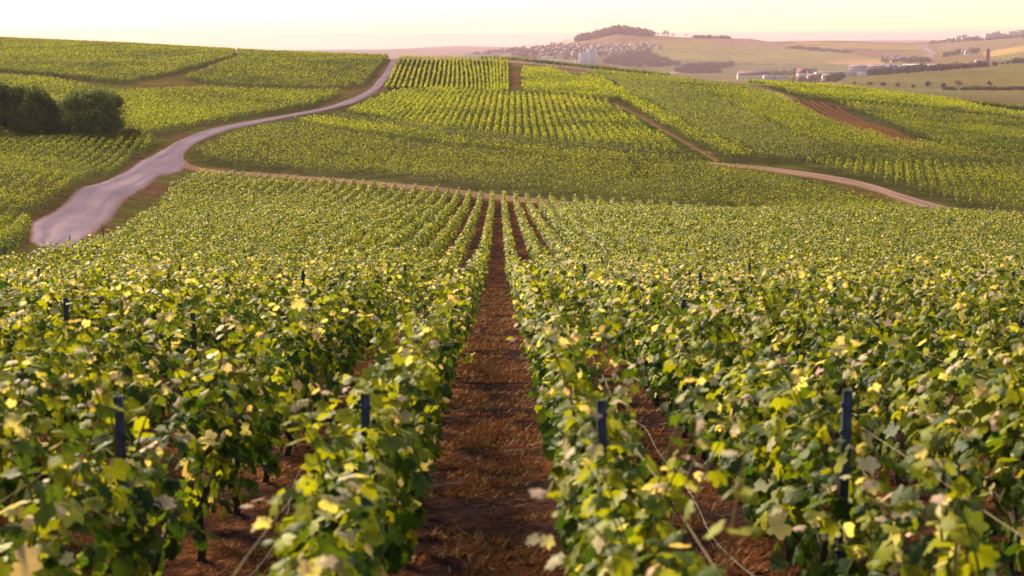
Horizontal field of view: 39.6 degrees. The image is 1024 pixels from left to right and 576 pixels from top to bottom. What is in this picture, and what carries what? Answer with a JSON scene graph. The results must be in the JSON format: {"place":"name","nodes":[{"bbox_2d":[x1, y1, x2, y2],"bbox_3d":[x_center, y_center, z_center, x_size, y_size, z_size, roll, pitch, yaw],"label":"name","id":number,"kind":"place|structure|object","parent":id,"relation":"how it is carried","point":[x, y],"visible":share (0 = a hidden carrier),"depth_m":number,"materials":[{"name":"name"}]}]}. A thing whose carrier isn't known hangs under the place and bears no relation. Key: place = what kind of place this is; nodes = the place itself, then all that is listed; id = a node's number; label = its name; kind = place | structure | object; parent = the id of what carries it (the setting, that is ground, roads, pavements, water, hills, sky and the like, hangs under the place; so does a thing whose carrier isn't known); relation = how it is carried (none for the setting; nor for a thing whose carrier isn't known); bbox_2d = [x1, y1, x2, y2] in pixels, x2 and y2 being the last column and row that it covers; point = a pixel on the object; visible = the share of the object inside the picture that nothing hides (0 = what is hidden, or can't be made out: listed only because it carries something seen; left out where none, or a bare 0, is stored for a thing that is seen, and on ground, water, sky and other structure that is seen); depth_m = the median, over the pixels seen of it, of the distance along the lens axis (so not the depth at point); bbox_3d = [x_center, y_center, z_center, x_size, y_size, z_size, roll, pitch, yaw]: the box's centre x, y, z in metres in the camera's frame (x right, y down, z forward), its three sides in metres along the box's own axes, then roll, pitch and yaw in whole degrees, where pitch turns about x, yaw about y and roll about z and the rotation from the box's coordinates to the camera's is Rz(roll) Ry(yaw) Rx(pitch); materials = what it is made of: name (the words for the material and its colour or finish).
{"place":"outdoors","nodes":[
{"label":"outdoors","id":0,"kind":"place"},
{"bbox_2d":[183,160,597,205],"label":"path","id":1,"kind":"structure","parent":0,"point":[187,165],"depth_m":149.54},
{"bbox_2d":[0,33,1023,575],"bbox_3d":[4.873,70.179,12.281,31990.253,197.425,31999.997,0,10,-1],"label":"ground","id":2,"kind":"structure","parent":0,"point":[506,513],"depth_m":160.29,"materials":[{"name":"soil"}]},
{"bbox_2d":[0,78,11,139],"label":"bush","id":3,"kind":"object","parent":2,"relation":"on","point":[3,88],"visible":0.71,"depth_m":192.69,"materials":[{"name":"green plant"}]},
{"bbox_2d":[0,208,33,260],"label":"vineyard parcel","id":4,"kind":"object","parent":2,"relation":"on","point":[15,230],"visible":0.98,"depth_m":74.25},
{"bbox_2d":[2,79,56,139],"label":"bush","id":5,"kind":"object","parent":2,"relation":"on","point":[36,101],"visible":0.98,"depth_m":191.43,"materials":[{"name":"green plant"}]},
{"bbox_2d":[43,96,73,138],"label":"bush","id":6,"kind":"object","parent":2,"relation":"on","point":[55,124],"visible":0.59,"depth_m":192.93,"materials":[{"name":"green plant"}]},
{"bbox_2d":[0,130,154,215],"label":"vineyard parcel","id":7,"kind":"object","parent":2,"relation":"on","point":[37,168],"visible":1,"depth_m":158.34,"materials":[{"name":"plant"}]},
{"bbox_2d":[56,80,129,140],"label":"bush","id":8,"kind":"object","parent":2,"relation":"on","point":[106,118],"visible":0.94,"depth_m":189.22,"materials":[{"name":"green plant"}]},
{"bbox_2d":[0,36,236,82],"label":"vineyard parcel","id":9,"kind":"object","parent":2,"relation":"on","point":[71,52],"visible":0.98,"depth_m":390.75,"materials":[{"name":"plant"}]},
{"bbox_2d":[113,395,134,572],"bbox_3d":[-1.775,1.306,6.610,0.054,1.670,0.032,-2,12,-6],"label":"vineyard stake","id":10,"kind":"object","parent":2,"relation":"on","point":[121,436],"visible":0.43,"depth_m":6.46,"materials":[{"name":"paint"}]},
{"bbox_2d":[0,73,338,132],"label":"vineyard parcel","id":11,"kind":"object","parent":2,"relation":"on","point":[196,112],"visible":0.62,"depth_m":268.15,"materials":[{"name":"plant"}]},
{"bbox_2d":[2,178,346,269],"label":"vine row","id":12,"kind":"object","parent":2,"relation":"on","point":[339,187],"visible":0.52,"depth_m":71.15,"materials":[{"name":"green plant"}]},
{"bbox_2d":[0,178,355,284],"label":"vine row","id":13,"kind":"object","parent":2,"relation":"on","point":[345,191],"visible":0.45,"depth_m":67.56,"materials":[{"name":"green plant"}]},
{"bbox_2d":[0,178,366,273],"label":"vine row","id":14,"kind":"object","parent":2,"relation":"on","point":[354,193],"visible":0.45,"depth_m":69.99,"materials":[{"name":"green plant"}]},
{"bbox_2d":[38,178,335,265],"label":"vine row","id":15,"kind":"object","parent":2,"relation":"on","point":[327,188],"visible":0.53,"depth_m":80.35,"materials":[{"name":"green plant"}]},
{"bbox_2d":[0,180,377,283],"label":"vine row","id":16,"kind":"object","parent":2,"relation":"on","point":[368,191],"visible":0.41,"depth_m":68.73,"materials":[{"name":"green plant"}]},
{"bbox_2d":[166,169,215,195],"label":"vine row","id":17,"kind":"object","parent":2,"relation":"on","point":[183,184],"visible":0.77,"depth_m":144.93,"materials":[{"name":"green plant"}]},
{"bbox_2d":[0,181,386,292],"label":"vine row","id":18,"kind":"object","parent":2,"relation":"on","point":[379,191],"visible":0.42,"depth_m":67.06,"materials":[{"name":"green plant"}]},
{"bbox_2d":[164,170,226,200],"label":"vine row","id":19,"kind":"object","parent":2,"relation":"on","point":[201,182],"visible":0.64,"depth_m":143.36,"materials":[{"name":"green plant"}]},
{"bbox_2d":[159,170,235,205],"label":"vine row","id":20,"kind":"object","parent":2,"relation":"on","point":[205,188],"visible":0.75,"depth_m":140.20,"materials":[{"name":"green plant"}]},
{"bbox_2d":[69,176,326,259],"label":"vine row","id":21,"kind":"object","parent":2,"relation":"on","point":[317,187],"visible":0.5,"depth_m":92.87,"materials":[{"name":"green plant"}]},
{"bbox_2d":[0,183,396,303],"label":"vine row","id":22,"kind":"object","parent":2,"relation":"on","point":[390,192],"visible":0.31,"depth_m":65.44,"materials":[{"name":"green plant"}]},
{"bbox_2d":[153,171,244,210],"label":"vine row","id":23,"kind":"object","parent":2,"relation":"on","point":[223,183],"visible":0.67,"depth_m":138.21,"materials":[{"name":"green plant"}]},
{"bbox_2d":[146,172,253,212],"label":"vine row","id":24,"kind":"object","parent":2,"relation":"on","point":[230,187],"visible":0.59,"depth_m":134.96,"materials":[{"name":"green plant"}]},
{"bbox_2d":[139,172,260,215],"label":"vine row","id":25,"kind":"object","parent":2,"relation":"on","point":[222,195],"visible":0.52,"depth_m":132.86,"materials":[{"name":"green plant"}]},
{"bbox_2d":[87,176,316,245],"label":"vine row","id":26,"kind":"object","parent":2,"relation":"on","point":[309,184],"visible":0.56,"depth_m":95.47,"materials":[{"name":"green plant"}]},
{"bbox_2d":[135,173,270,224],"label":"vine row","id":27,"kind":"object","parent":2,"relation":"on","point":[256,184],"visible":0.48,"depth_m":124.71,"materials":[{"name":"green plant"}]},
{"bbox_2d":[0,184,406,309],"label":"vine row","id":28,"kind":"object","parent":2,"relation":"on","point":[399,196],"visible":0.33,"depth_m":66.06,"materials":[{"name":"green plant"}]},
{"bbox_2d":[129,174,279,228],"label":"vine row","id":29,"kind":"object","parent":2,"relation":"on","point":[266,185],"visible":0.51,"depth_m":126.73,"materials":[{"name":"green plant"}]},
{"bbox_2d":[104,176,307,243],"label":"vine row","id":30,"kind":"object","parent":2,"relation":"on","point":[278,197],"visible":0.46,"depth_m":105.85,"materials":[{"name":"green plant"}]},
{"bbox_2d":[124,174,288,234],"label":"vine row","id":31,"kind":"object","parent":2,"relation":"on","point":[227,204],"visible":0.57,"depth_m":116.33,"materials":[{"name":"green plant"}]},
{"bbox_2d":[116,174,298,239],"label":"vine row","id":32,"kind":"object","parent":2,"relation":"on","point":[255,199],"visible":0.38,"depth_m":116.16,"materials":[{"name":"green plant"}]},
{"bbox_2d":[4,183,417,313],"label":"vine row","id":33,"kind":"object","parent":2,"relation":"on","point":[390,209],"visible":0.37,"depth_m":59.73,"materials":[{"name":"green plant"}]},
{"bbox_2d":[29,59,397,250],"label":"lane","id":34,"kind":"structure","parent":2,"relation":"on","point":[83,212],"depth_m":130.46,"materials":[{"name":"asphalt"}]},
{"bbox_2d":[0,185,428,327],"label":"vine row","id":35,"kind":"object","parent":2,"relation":"on","point":[385,221],"visible":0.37,"depth_m":49.56,"materials":[{"name":"green plant"}]},
{"bbox_2d":[0,184,439,352],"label":"vine row","id":36,"kind":"object","parent":2,"relation":"on","point":[392,227],"visible":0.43,"depth_m":45.10,"materials":[{"name":"green plant"}]},
{"bbox_2d":[0,187,449,375],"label":"vine row","id":37,"kind":"object","parent":2,"relation":"on","point":[411,229],"visible":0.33,"depth_m":20.89,"materials":[{"name":"green plant"}]},
{"bbox_2d":[0,187,461,445],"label":"vine row","id":38,"kind":"object","parent":2,"relation":"on","point":[423,238],"visible":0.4,"depth_m":14.98,"materials":[{"name":"green plant"}]},
{"bbox_2d":[0,190,471,556],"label":"vine row","id":39,"kind":"object","parent":2,"relation":"on","point":[23,377],"visible":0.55,"depth_m":10.70,"materials":[{"name":"green plant"}]},
{"bbox_2d":[0,190,483,575],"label":"vine row","id":40,"kind":"object","parent":2,"relation":"on","point":[239,388],"visible":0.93,"depth_m":7.83,"materials":[{"name":"green plant"}]},
{"bbox_2d":[182,48,388,87],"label":"vineyard parcel","id":41,"kind":"object","parent":2,"relation":"on","point":[303,55],"visible":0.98,"depth_m":367.75,"materials":[{"name":"plant"}]},
{"bbox_2d":[360,392,371,557],"bbox_3d":[-0.670,1.301,6.646,0.055,1.670,0.034,1,10,4],"label":"vineyard stake","id":42,"kind":"object","parent":2,"relation":"on","point":[365,407],"visible":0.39,"depth_m":6.51,"materials":[{"name":"paint"}]},
{"bbox_2d":[239,190,494,575],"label":"vine row","id":43,"kind":"object","parent":2,"relation":"on","point":[406,383],"visible":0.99,"depth_m":6.72,"materials":[{"name":"green plant"}]},
{"bbox_2d":[295,114,704,165],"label":"vineyard parcel","id":44,"kind":"object","parent":2,"relation":"on","point":[373,127],"visible":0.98,"depth_m":190.30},
{"bbox_2d":[347,86,679,153],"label":"vineyard parcel","id":45,"kind":"object","parent":2,"relation":"on","point":[424,99],"visible":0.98,"depth_m":236.31,"materials":[{"name":"plant"}]},
{"bbox_2d":[463,39,569,55],"bbox_3d":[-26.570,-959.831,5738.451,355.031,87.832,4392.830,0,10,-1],"label":"wood","id":46,"kind":"object","parent":2,"relation":"on","point":[501,50],"visible":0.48,"depth_m":3928.23,"materials":[{"name":"green plant"}]},
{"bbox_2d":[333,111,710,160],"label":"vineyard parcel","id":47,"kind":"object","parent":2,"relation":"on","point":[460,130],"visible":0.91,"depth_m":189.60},
{"bbox_2d":[194,121,916,207],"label":"vineyard parcel","id":48,"kind":"object","parent":2,"relation":"on","point":[495,154],"visible":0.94,"depth_m":156.88,"materials":[{"name":"plant"}]},
{"bbox_2d":[480,55,669,75],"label":"vineyard parcel","id":49,"kind":"object","parent":2,"relation":"on","point":[508,58],"visible":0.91,"depth_m":444.44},
{"bbox_2d":[511,44,652,61],"bbox_3d":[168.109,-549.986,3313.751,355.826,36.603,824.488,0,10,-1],"label":"wood","id":50,"kind":"object","parent":2,"relation":"on","point":[533,52],"visible":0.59,"depth_m":3338.05,"materials":[{"name":"green plant"}]},
{"bbox_2d":[577,47,599,64],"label":"apartment block","id":51,"kind":"structure","parent":2,"relation":"on","point":[589,56],"depth_m":2832.13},
{"bbox_2d":[595,399,607,559],"bbox_3d":[0.420,1.324,6.550,0.054,1.670,0.033,-3,11,-9],"label":"vineyard stake","id":52,"kind":"object","parent":2,"relation":"on","point":[601,423],"visible":0.3,"depth_m":6.41,"materials":[{"name":"paint"}]},
{"bbox_2d":[573,23,659,41],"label":"wood","id":53,"kind":"object","parent":2,"relation":"on","point":[615,29],"visible":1,"depth_m":4025.65,"materials":[{"name":"green plant"}]},
{"bbox_2d":[501,191,758,575],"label":"vine row","id":54,"kind":"object","parent":2,"relation":"on","point":[634,527],"visible":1,"depth_m":6.28,"materials":[{"name":"green plant"}]},
{"bbox_2d":[520,65,754,157],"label":"vineyard parcel","id":55,"kind":"object","parent":2,"relation":"on","point":[590,83],"visible":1,"depth_m":295.81,"materials":[{"name":"plant"}]},
{"bbox_2d":[603,49,680,66],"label":"wood","id":56,"kind":"object","parent":2,"relation":"on","point":[638,58],"visible":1,"depth_m":2977.53,"materials":[{"name":"green plant"}]},
{"bbox_2d":[580,68,730,84],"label":"vineyard parcel","id":57,"kind":"object","parent":2,"relation":"on","point":[615,74],"visible":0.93,"depth_m":360.45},
{"bbox_2d":[673,60,734,72],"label":"wood","id":58,"kind":"object","parent":2,"relation":"on","point":[708,67],"visible":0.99,"depth_m":2756.06,"materials":[{"name":"green plant"}]},
{"bbox_2d":[615,77,836,159],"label":"vineyard parcel","id":59,"kind":"object","parent":2,"relation":"on","point":[665,93],"visible":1,"depth_m":235.35,"materials":[{"name":"plant"}]},
{"bbox_2d":[737,71,767,78],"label":"hall","id":60,"kind":"structure","parent":2,"relation":"on","point":[749,74],"depth_m":1962.20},
{"bbox_2d":[513,191,1011,575],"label":"vine row","id":61,"kind":"object","parent":2,"relation":"on","point":[764,440],"visible":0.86,"depth_m":7.50,"materials":[{"name":"green plant"}]},
{"bbox_2d":[524,192,1023,575],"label":"vine row","id":62,"kind":"object","parent":2,"relation":"on","point":[984,437],"visible":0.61,"depth_m":9.22,"materials":[{"name":"green plant"}]},
{"bbox_2d":[536,194,1023,469],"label":"vine row","id":63,"kind":"object","parent":2,"relation":"on","point":[995,340],"visible":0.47,"depth_m":13.44,"materials":[{"name":"green plant"}]},
{"bbox_2d":[548,193,1023,379],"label":"vine row","id":64,"kind":"object","parent":2,"relation":"on","point":[583,229],"visible":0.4,"depth_m":17.46,"materials":[{"name":"green plant"}]},
{"bbox_2d":[560,194,1020,361],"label":"vine row","id":65,"kind":"object","parent":2,"relation":"on","point":[587,218],"visible":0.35,"depth_m":25.88,"materials":[{"name":"green plant"}]},
{"bbox_2d":[573,193,1023,320],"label":"vine row","id":66,"kind":"object","parent":2,"relation":"on","point":[613,221],"visible":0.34,"depth_m":55.60,"materials":[{"name":"green plant"}]},
{"bbox_2d":[584,194,1022,309],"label":"vine row","id":67,"kind":"object","parent":2,"relation":"on","point":[645,227],"visible":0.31,"depth_m":52.11,"materials":[{"name":"green plant"}]},
{"bbox_2d":[596,196,1023,310],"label":"vine row","id":68,"kind":"object","parent":2,"relation":"on","point":[630,213],"visible":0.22,"depth_m":61.39,"materials":[{"name":"green plant"}]},
{"bbox_2d":[609,198,1023,290],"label":"vine row","id":69,"kind":"object","parent":2,"relation":"on","point":[677,225],"visible":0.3,"depth_m":59.58,"materials":[{"name":"green plant"}]},
{"bbox_2d":[788,72,845,82],"bbox_3d":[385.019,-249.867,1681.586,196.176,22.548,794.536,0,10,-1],"label":"shrubs","id":70,"kind":"object","parent":2,"relation":"on","point":[835,77],"visible":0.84,"depth_m":1593.48,"materials":[{"name":"green plant"}]},
{"bbox_2d":[621,195,1023,287],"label":"vine row","id":71,"kind":"object","parent":2,"relation":"on","point":[655,209],"visible":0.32,"depth_m":64.57,"materials":[{"name":"green plant"}]},
{"bbox_2d":[633,197,1023,280],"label":"vine row","id":72,"kind":"object","parent":2,"relation":"on","point":[684,214],"visible":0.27,"depth_m":67.68,"materials":[{"name":"green plant"}]},
{"bbox_2d":[646,200,1020,280],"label":"vine row","id":73,"kind":"object","parent":2,"relation":"on","point":[748,229],"visible":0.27,"depth_m":66.64,"materials":[{"name":"green plant"}]},
{"bbox_2d":[659,198,1020,273],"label":"vine row","id":74,"kind":"object","parent":2,"relation":"on","point":[756,224],"visible":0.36,"depth_m":70.71,"materials":[{"name":"green plant"}]},
{"bbox_2d":[835,389,852,574],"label":"vineyard stake","id":75,"kind":"object","parent":2,"relation":"on","point":[846,424],"visible":0.62,"depth_m":6.53,"materials":[{"name":"paint"}]},
{"bbox_2d":[672,199,1021,270],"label":"vine row","id":76,"kind":"object","parent":2,"relation":"on","point":[761,222],"visible":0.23,"depth_m":67.58,"materials":[{"name":"green plant"}]},
{"bbox_2d":[681,82,1023,165],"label":"vineyard parcel","id":77,"kind":"object","parent":2,"relation":"on","point":[719,89],"visible":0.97,"depth_m":214.12,"materials":[{"name":"plant"}]},
{"bbox_2d":[787,97,919,144],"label":"young vines","id":78,"kind":"object","parent":2,"relation":"on","point":[860,124],"visible":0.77,"depth_m":258.19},
{"bbox_2d":[685,201,1023,271],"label":"vine row","id":79,"kind":"object","parent":2,"relation":"on","point":[826,232],"visible":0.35,"depth_m":70.59,"materials":[{"name":"green plant"}]},
{"bbox_2d":[698,202,1023,271],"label":"vine row","id":80,"kind":"object","parent":2,"relation":"on","point":[766,214],"visible":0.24,"depth_m":73.27,"materials":[{"name":"green plant"}]},
{"bbox_2d":[712,204,1023,264],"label":"vine row","id":81,"kind":"object","parent":2,"relation":"on","point":[822,223],"visible":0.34,"depth_m":72.40,"materials":[{"name":"green plant"}]},
{"bbox_2d":[724,205,1023,261],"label":"vine row","id":82,"kind":"object","parent":2,"relation":"on","point":[815,218],"visible":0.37,"depth_m":73.82,"materials":[{"name":"green plant"}]},
{"bbox_2d":[738,205,1022,266],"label":"vine row","id":83,"kind":"object","parent":2,"relation":"on","point":[808,211],"visible":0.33,"depth_m":76.54,"materials":[{"name":"green plant"}]},
{"bbox_2d":[741,78,1023,118],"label":"vineyard parcel","id":84,"kind":"object","parent":2,"relation":"on","point":[873,93],"visible":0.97,"depth_m":330.97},
{"bbox_2d":[753,204,1023,254],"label":"vine row","id":85,"kind":"object","parent":2,"relation":"on","point":[870,220],"visible":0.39,"depth_m":79.43,"materials":[{"name":"green plant"}]},
{"bbox_2d":[768,206,1023,250],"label":"vine row","id":86,"kind":"object","parent":2,"relation":"on","point":[998,238],"visible":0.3,"depth_m":80.55,"materials":[{"name":"green plant"}]},
{"bbox_2d":[866,62,926,75],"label":"tree line","id":87,"kind":"object","parent":2,"relation":"on","point":[921,67],"visible":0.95,"depth_m":1565.55,"materials":[{"name":"green plant"}]},
{"bbox_2d":[848,64,954,76],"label":"warehouse","id":88,"kind":"structure","parent":2,"relation":"on","point":[858,70],"depth_m":1950.63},
{"bbox_2d":[785,205,1023,251],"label":"vine row","id":89,"kind":"object","parent":2,"relation":"on","point":[917,223],"visible":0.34,"depth_m":83.14,"materials":[{"name":"green plant"}]},
{"bbox_2d":[880,55,932,62],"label":"shrubs","id":90,"kind":"object","parent":2,"relation":"on","point":[920,59],"visible":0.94,"depth_m":2693.62,"materials":[{"name":"green plant"}]},
{"bbox_2d":[798,204,1023,244],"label":"vine row","id":91,"kind":"object","parent":2,"relation":"on","point":[908,220],"visible":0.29,"depth_m":84.10,"materials":[{"name":"green plant"}]},
{"bbox_2d":[805,155,1023,210],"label":"vineyard parcel","id":92,"kind":"object","parent":2,"relation":"on","point":[950,174],"visible":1,"depth_m":155.53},
{"bbox_2d":[811,204,1023,245],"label":"vine row","id":93,"kind":"object","parent":2,"relation":"on","point":[923,218],"visible":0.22,"depth_m":88.69,"materials":[{"name":"green plant"}]},
{"bbox_2d":[820,204,1023,238],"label":"vine row","id":94,"kind":"object","parent":2,"relation":"on","point":[943,218],"visible":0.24,"depth_m":88.66,"materials":[{"name":"green plant"}]},
{"bbox_2d":[837,203,1023,236],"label":"vine row","id":95,"kind":"object","parent":2,"relation":"on","point":[907,210],"visible":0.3,"depth_m":95.37,"materials":[{"name":"green plant"}]},
{"bbox_2d":[840,100,1023,155],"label":"vineyard parcel","id":96,"kind":"object","parent":2,"relation":"on","point":[987,124],"visible":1,"depth_m":251.96,"materials":[{"name":"plant"}]},
{"bbox_2d":[860,203,1023,234],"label":"vine row","id":97,"kind":"object","parent":2,"relation":"on","point":[984,218],"visible":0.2,"depth_m":96.40,"materials":[{"name":"green plant"}]},
{"bbox_2d":[864,204,1023,233],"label":"vine row","id":98,"kind":"object","parent":2,"relation":"on","point":[1005,220],"visible":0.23,"depth_m":96.59,"materials":[{"name":"green plant"}]},
{"bbox_2d":[887,206,1023,231],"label":"vine row","id":99,"kind":"object","parent":2,"relation":"on","point":[968,213],"visible":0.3,"depth_m":95.97,"materials":[{"name":"green plant"}]},
{"bbox_2d":[926,57,1023,70],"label":"tree line","id":100,"kind":"object","parent":2,"relation":"on","point":[941,67],"visible":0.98,"depth_m":1467.22,"materials":[{"name":"green plant"}]},
{"bbox_2d":[941,85,1023,89],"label":"shrubs","id":101,"kind":"object","parent":2,"relation":"on","point":[988,88],"visible":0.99,"depth_m":1024.92,"materials":[{"name":"green plant"}]},
{"bbox_2d":[952,98,1023,110],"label":"vineyard parcel","id":102,"kind":"object","parent":2,"relation":"on","point":[1009,106],"visible":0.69,"depth_m":339.82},
{"bbox_2d":[0,0,1023,49],"label":"sky","id":103,"kind":"structure","parent":0,"point":[249,24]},
{"bbox_2d":[614,103,718,161],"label":"path","id":104,"kind":"structure","parent":0,"point":[687,143],"depth_m":205.01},
{"bbox_2d":[709,162,960,209],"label":"path","id":105,"kind":"structure","parent":0,"point":[907,199],"depth_m":153.34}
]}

